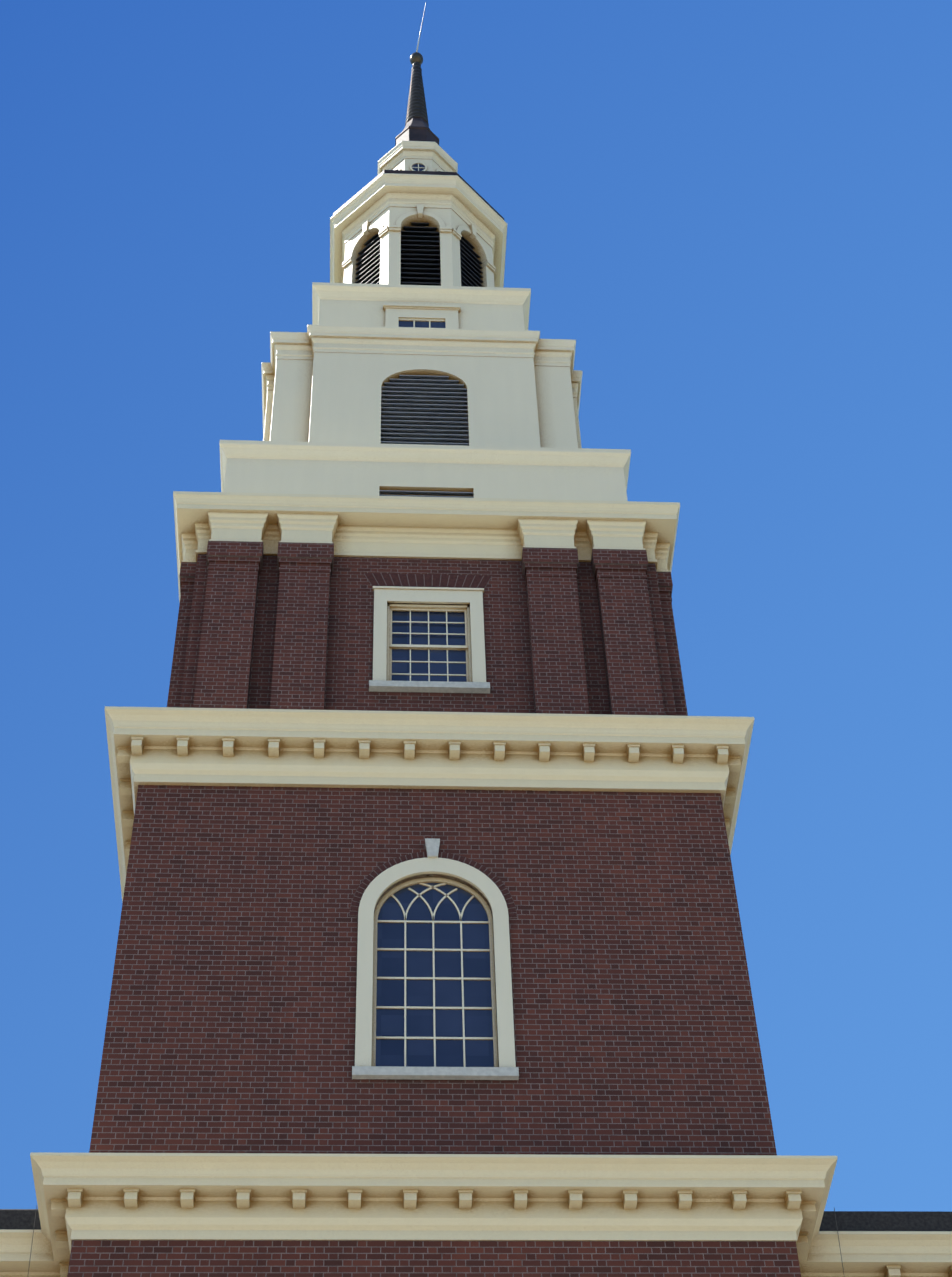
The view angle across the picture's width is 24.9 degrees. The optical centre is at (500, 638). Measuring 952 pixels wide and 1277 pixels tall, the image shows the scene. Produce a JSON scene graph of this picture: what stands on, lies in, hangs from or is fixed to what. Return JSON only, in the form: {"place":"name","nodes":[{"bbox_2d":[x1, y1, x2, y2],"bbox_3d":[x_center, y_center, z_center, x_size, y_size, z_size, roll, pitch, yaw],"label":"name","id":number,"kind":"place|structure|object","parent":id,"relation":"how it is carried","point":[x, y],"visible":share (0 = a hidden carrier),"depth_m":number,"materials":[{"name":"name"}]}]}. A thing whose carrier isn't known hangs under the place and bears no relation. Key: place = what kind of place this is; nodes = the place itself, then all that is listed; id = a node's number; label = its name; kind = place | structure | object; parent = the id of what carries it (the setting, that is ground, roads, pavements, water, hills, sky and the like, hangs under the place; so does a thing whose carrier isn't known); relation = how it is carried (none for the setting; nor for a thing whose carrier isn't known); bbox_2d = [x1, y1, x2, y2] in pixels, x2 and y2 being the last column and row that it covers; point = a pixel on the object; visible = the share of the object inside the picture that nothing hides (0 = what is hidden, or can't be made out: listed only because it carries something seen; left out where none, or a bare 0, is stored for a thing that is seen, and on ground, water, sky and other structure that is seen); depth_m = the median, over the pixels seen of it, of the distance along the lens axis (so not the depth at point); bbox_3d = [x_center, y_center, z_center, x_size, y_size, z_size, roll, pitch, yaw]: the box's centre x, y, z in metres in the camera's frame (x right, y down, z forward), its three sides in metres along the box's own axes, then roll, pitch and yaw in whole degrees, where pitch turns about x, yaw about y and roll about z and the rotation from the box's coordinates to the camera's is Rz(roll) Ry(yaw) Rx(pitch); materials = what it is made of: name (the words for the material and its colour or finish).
{"place":"outdoors","nodes":[
{"label":"outdoors","id":0,"kind":"place"},
{"bbox_2d":[0,1229,951,1276],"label":"cornice","id":1,"kind":"structure","parent":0,"point":[895,1253],"depth_m":25.57,"materials":[{"name":"beige paint"}]},
{"bbox_2d":[0,1209,951,1230],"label":"building roof","id":2,"kind":"structure","parent":1,"relation":"on","point":[17,1219],"depth_m":25.78,"materials":[{"name":"black"}]},
{"bbox_2d":[0,0,951,1211],"label":"sky","id":3,"kind":"structure","parent":0,"point":[736,215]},
{"label":"ground","id":4,"kind":"structure","parent":0,"visible":0},
{"bbox_2d":[67,1240,800,1276],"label":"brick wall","id":5,"kind":"structure","parent":4,"relation":"on","point":[223,1258],"depth_m":23.90,"materials":[{"name":"red brick"}]},
{"bbox_2d":[89,785,776,1154],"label":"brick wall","id":6,"kind":"structure","parent":5,"relation":"on","point":[231,1021],"depth_m":26.97,"materials":[{"name":"red brick"}]},
{"bbox_2d":[105,706,753,902],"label":"tower cornice","id":7,"kind":"structure","parent":6,"relation":"on","point":[389,749],"depth_m":29.79,"materials":[{"name":"beige paint"}]},
{"bbox_2d":[167,541,687,715],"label":"brick pilasters","id":8,"kind":"object","parent":7,"relation":"on","point":[300,653],"visible":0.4,"depth_m":32.43,"materials":[{"name":"red brick"}]},
{"bbox_2d":[173,491,679,604],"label":"cornice","id":9,"kind":"structure","parent":8,"relation":"on","point":[425,527],"depth_m":34.30,"materials":[{"name":"beige paint"}]},
{"bbox_2d":[219,440,630,500],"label":"tower plinth","id":10,"kind":"structure","parent":9,"relation":"on","point":[328,468],"depth_m":36.21,"materials":[{"name":"beige paint"}]},
{"bbox_2d":[261,324,582,447],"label":"belfry wall","id":11,"kind":"structure","parent":10,"relation":"on","point":[322,383],"depth_m":39.26,"materials":[{"name":"beige paint"}]},
{"bbox_2d":[312,282,530,329],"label":"tower attic stage","id":12,"kind":"object","parent":11,"relation":"on","point":[358,304],"visible":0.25,"depth_m":42.67,"materials":[{"name":"beige paint"}]},
{"bbox_2d":[330,173,506,287],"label":"cupola","id":13,"kind":"object","parent":12,"relation":"on","point":[388,199],"visible":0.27,"depth_m":46.59,"materials":[{"name":"beige paint"}]},
{"bbox_2d":[341,204,495,282],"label":"arch trim","id":14,"kind":"structure","parent":13,"relation":"attached to","point":[420,213],"depth_m":46.08,"materials":[{"name":"beige paint"}]},
{"bbox_2d":[333,170,503,219],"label":"lantern roof","id":15,"kind":"structure","parent":13,"relation":"on","point":[410,172],"depth_m":46.95,"materials":[{"name":"beige metal"}]},
{"bbox_2d":[377,141,457,174],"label":"cupola top tier","id":16,"kind":"object","parent":15,"relation":"on","point":[404,155],"visible":0.27,"depth_m":49.88,"materials":[{"name":"beige paint"}]},
{"bbox_2d":[395,117,438,145],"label":"spire base","id":17,"kind":"object","parent":16,"relation":"on","point":[416,128],"visible":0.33,"depth_m":51.34,"materials":[{"name":"brown metal"}]},
{"bbox_2d":[405,62,428,125],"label":"spire","id":18,"kind":"structure","parent":17,"relation":"on","point":[416,106],"depth_m":53.28,"materials":[{"name":"black metal"}]},
{"bbox_2d":[410,51,422,64],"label":"ball finial","id":19,"kind":"object","parent":18,"relation":"on","point":[416,56],"visible":0.77,"depth_m":55.09,"materials":[{"name":"metal"}]},
{"bbox_2d":[416,3,425,51],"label":"lightning rod","id":20,"kind":"object","parent":19,"relation":"on","point":[420,29],"visible":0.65,"depth_m":56.49,"materials":[{"name":"silver metal"}]},
{"bbox_2d":[395,162,441,171],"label":"drum oculus frames","id":21,"kind":"structure","parent":16,"relation":"attached to","point":[418,167],"depth_m":49.42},
{"bbox_2d":[412,164,424,170],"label":"round window","id":22,"kind":"structure","parent":21,"relation":"in","point":[416,165],"depth_m":49.39,"materials":[{"name":"blue glass"}]},
{"bbox_2d":[355,222,483,286],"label":"louvered openings","id":23,"kind":"object","parent":13,"relation":"on","point":[368,264],"visible":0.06,"depth_m":45.46,"materials":[{"name":"black wood"}]},
{"bbox_2d":[400,235,439,282],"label":"louver slats","id":24,"kind":"object","parent":13,"relation":"attached to","point":[425,263],"depth_m":45.26,"materials":[{"name":"black"}]},
{"bbox_2d":[383,303,460,328],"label":"window frame","id":25,"kind":"object","parent":12,"relation":"attached to","point":[395,314],"visible":0.46,"depth_m":42.26,"materials":[{"name":"beige paint"}]},
{"bbox_2d":[399,321,444,327],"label":"window panes","id":26,"kind":"structure","parent":25,"relation":"in","point":[422,324],"depth_m":42.06,"materials":[{"name":"blue glass"}]},
{"bbox_2d":[380,375,468,445],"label":"stage louvre slats","id":27,"kind":"object","parent":11,"relation":"on","point":[424,409],"visible":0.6,"depth_m":38.45,"materials":[{"name":"grey wood"}]},
{"bbox_2d":[379,490,473,497],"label":"stage vent slats","id":28,"kind":"object","parent":10,"relation":"on","point":[422,492],"visible":0.15,"depth_m":35.81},
{"bbox_2d":[364,573,491,587],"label":"brick lintel","id":29,"kind":"structure","parent":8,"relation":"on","point":[428,580],"depth_m":33.57,"materials":[{"name":"brick"}]},
{"bbox_2d":[180,554,675,715],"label":"brick wall","id":30,"kind":"structure","parent":7,"relation":"on","point":[349,667],"depth_m":32.51,"materials":[{"name":"red brick"}]},
{"bbox_2d":[369,680,489,692],"bbox_3d":[-1.050,0.740,31.654,1.776,0.124,0.188,1,-49,-3],"label":"window sill","id":31,"kind":"structure","parent":30,"relation":"attached to","point":[426,686],"depth_m":31.59,"materials":[{"name":"grey stone"}]},
{"bbox_2d":[373,586,485,681],"bbox_3d":[-1.092,0.005,32.578,1.727,2.238,0.188,1,-49,-3],"label":"window frame","id":32,"kind":"object","parent":31,"relation":"on","point":[384,646],"visible":0.9,"depth_m":32.80,"materials":[{"name":"white wood"}]},
{"bbox_2d":[392,611,466,681],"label":"window panes","id":33,"kind":"structure","parent":32,"relation":"in","point":[422,655],"depth_m":32.58,"materials":[{"name":"blue glass"}]},
{"bbox_2d":[349,852,516,917],"bbox_3d":[-0.892,3.220,28.224,2.169,1.159,0.013,1,-49,-3],"label":"brick arch","id":34,"kind":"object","parent":6,"relation":"attached to","point":[424,857],"visible":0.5,"depth_m":28.33,"materials":[{"name":"red brick"}]},
{"bbox_2d":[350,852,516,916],"bbox_3d":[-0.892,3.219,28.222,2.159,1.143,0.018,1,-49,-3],"label":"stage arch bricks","id":35,"kind":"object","parent":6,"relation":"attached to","point":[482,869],"visible":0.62,"depth_m":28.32,"materials":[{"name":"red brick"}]},
{"bbox_2d":[352,838,518,1079],"bbox_3d":[-0.851,3.997,27.294,1.999,3.925,0.135,1,-49,-3],"label":"keystone and windowsill","id":36,"kind":"object","parent":6,"relation":"attached to","point":[437,1073],"visible":0.86,"depth_m":25.81,"materials":[{"name":"grey stone"}]},
{"bbox_2d":[355,857,515,1066],"bbox_3d":[-0.850,4.099,27.256,1.939,3.482,0.160,1,-49,-3],"label":"window frame","id":37,"kind":"object","parent":6,"relation":"attached to","point":[380,884],"visible":0.9,"depth_m":27.37,"materials":[{"name":"white paint"}]},
{"bbox_2d":[376,883,493,1066],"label":"window panes","id":38,"kind":"structure","parent":37,"relation":"in","point":[448,1023],"depth_m":27.08,"materials":[{"name":"blue glass"}]},
{"bbox_2d":[30,1152,837,1276],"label":"tower cornice","id":39,"kind":"structure","parent":5,"relation":"on","point":[291,1196],"depth_m":24.25,"materials":[{"name":"beige paint"}]}
]}

